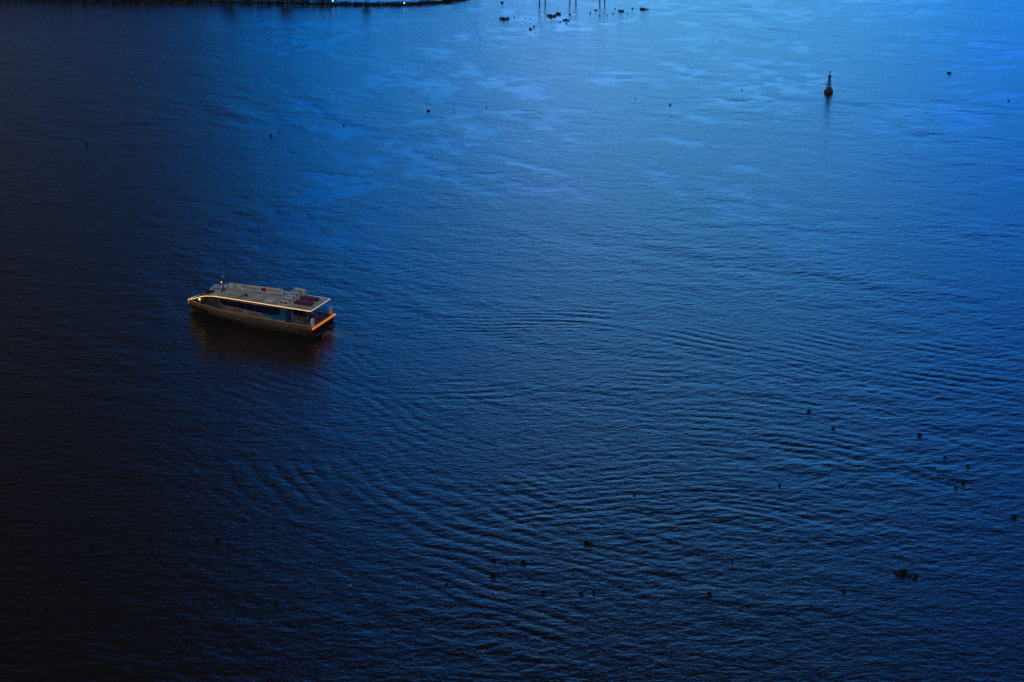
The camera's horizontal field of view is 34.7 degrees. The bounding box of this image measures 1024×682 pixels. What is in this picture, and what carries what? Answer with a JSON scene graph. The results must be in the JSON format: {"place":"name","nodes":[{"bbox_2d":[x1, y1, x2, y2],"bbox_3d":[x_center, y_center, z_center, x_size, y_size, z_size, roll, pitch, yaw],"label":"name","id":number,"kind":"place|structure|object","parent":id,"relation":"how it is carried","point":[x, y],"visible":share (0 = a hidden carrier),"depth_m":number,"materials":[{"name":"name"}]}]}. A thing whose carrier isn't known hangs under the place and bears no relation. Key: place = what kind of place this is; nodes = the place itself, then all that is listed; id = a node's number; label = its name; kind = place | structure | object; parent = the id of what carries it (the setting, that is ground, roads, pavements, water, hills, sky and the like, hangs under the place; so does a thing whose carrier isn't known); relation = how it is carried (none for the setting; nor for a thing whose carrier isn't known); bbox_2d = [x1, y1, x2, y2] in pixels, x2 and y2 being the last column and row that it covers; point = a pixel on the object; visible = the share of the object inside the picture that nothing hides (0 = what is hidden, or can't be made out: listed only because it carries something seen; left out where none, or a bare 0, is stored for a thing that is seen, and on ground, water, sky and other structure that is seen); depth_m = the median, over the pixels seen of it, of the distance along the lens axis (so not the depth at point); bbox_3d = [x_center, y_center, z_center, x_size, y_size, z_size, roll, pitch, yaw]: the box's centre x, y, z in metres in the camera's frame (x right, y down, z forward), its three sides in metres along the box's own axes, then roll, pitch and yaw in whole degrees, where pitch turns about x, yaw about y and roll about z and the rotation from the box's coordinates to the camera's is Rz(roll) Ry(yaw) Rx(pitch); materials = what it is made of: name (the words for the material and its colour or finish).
{"place":"outdoors","nodes":[
{"label":"outdoors","id":0,"kind":"place"},
{"bbox_2d":[88,0,457,5],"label":"bank","id":1,"kind":"structure","parent":0,"point":[250,2],"depth_m":419.31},
{"bbox_2d":[96,0,456,5],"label":"shrubbery","id":2,"kind":"object","parent":1,"relation":"on","point":[340,2],"visible":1,"depth_m":417.75,"materials":[{"name":"green plant"}]},
{"bbox_2d":[300,295,319,301],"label":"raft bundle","id":3,"kind":"object","parent":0,"point":[310,298],"visible":1,"depth_m":203.73,"materials":[{"name":"red plastic"}]},
{"bbox_2d":[0,0,1023,681],"bbox_3d":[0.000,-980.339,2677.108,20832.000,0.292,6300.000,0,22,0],"label":"water","id":4,"kind":"structure","parent":0,"point":[578,280],"depth_m":200.03,"materials":[{"name":"blue liquid"}]},
{"bbox_2d":[188,276,335,337],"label":"river ferry","id":5,"kind":"object","parent":4,"relation":"on","point":[274,309],"visible":0.99,"depth_m":204.71,"materials":[{"name":"grey paint"}]},
{"bbox_2d":[220,299,228,305],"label":"window","id":6,"kind":"structure","parent":5,"relation":"in","point":[225,302],"depth_m":205.74,"materials":[{"name":"black glass"}]},
{"bbox_2d":[228,300,236,306],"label":"window","id":7,"kind":"structure","parent":5,"relation":"in","point":[231,303],"depth_m":205.29,"materials":[{"name":"black glass"}]},
{"bbox_2d":[237,302,245,308],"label":"window","id":8,"kind":"structure","parent":5,"relation":"in","point":[240,305],"depth_m":204.79,"materials":[{"name":"black glass"}]},
{"bbox_2d":[245,303,254,310],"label":"window","id":9,"kind":"structure","parent":5,"relation":"in","point":[248,306],"depth_m":204.29,"materials":[{"name":"black glass"}]},
{"bbox_2d":[254,305,262,312],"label":"window","id":10,"kind":"structure","parent":5,"relation":"in","point":[258,308],"depth_m":203.84,"materials":[{"name":"black glass"}]},
{"bbox_2d":[263,306,271,314],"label":"window","id":11,"kind":"structure","parent":5,"relation":"in","point":[267,310],"depth_m":203.34,"materials":[{"name":"black glass"}]},
{"bbox_2d":[272,308,279,314],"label":"window","id":12,"kind":"structure","parent":5,"relation":"in","point":[275,311],"depth_m":202.90,"materials":[{"name":"black glass"}]},
{"bbox_2d":[294,299,313,305],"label":"raft bundle","id":13,"kind":"object","parent":5,"relation":"on","point":[304,302],"visible":1,"depth_m":202.33,"materials":[{"name":"red plastic"}]},
{"bbox_2d":[824,71,832,92],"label":"navigation buoy","id":14,"kind":"object","parent":4,"relation":"on","point":[828,88],"visible":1,"depth_m":325.35,"materials":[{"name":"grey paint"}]},
{"bbox_2d":[893,568,918,577],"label":"floating plant","id":15,"kind":"object","parent":4,"relation":"on","point":[903,572],"visible":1,"depth_m":147.75,"materials":[{"name":"green plant"}]}
]}

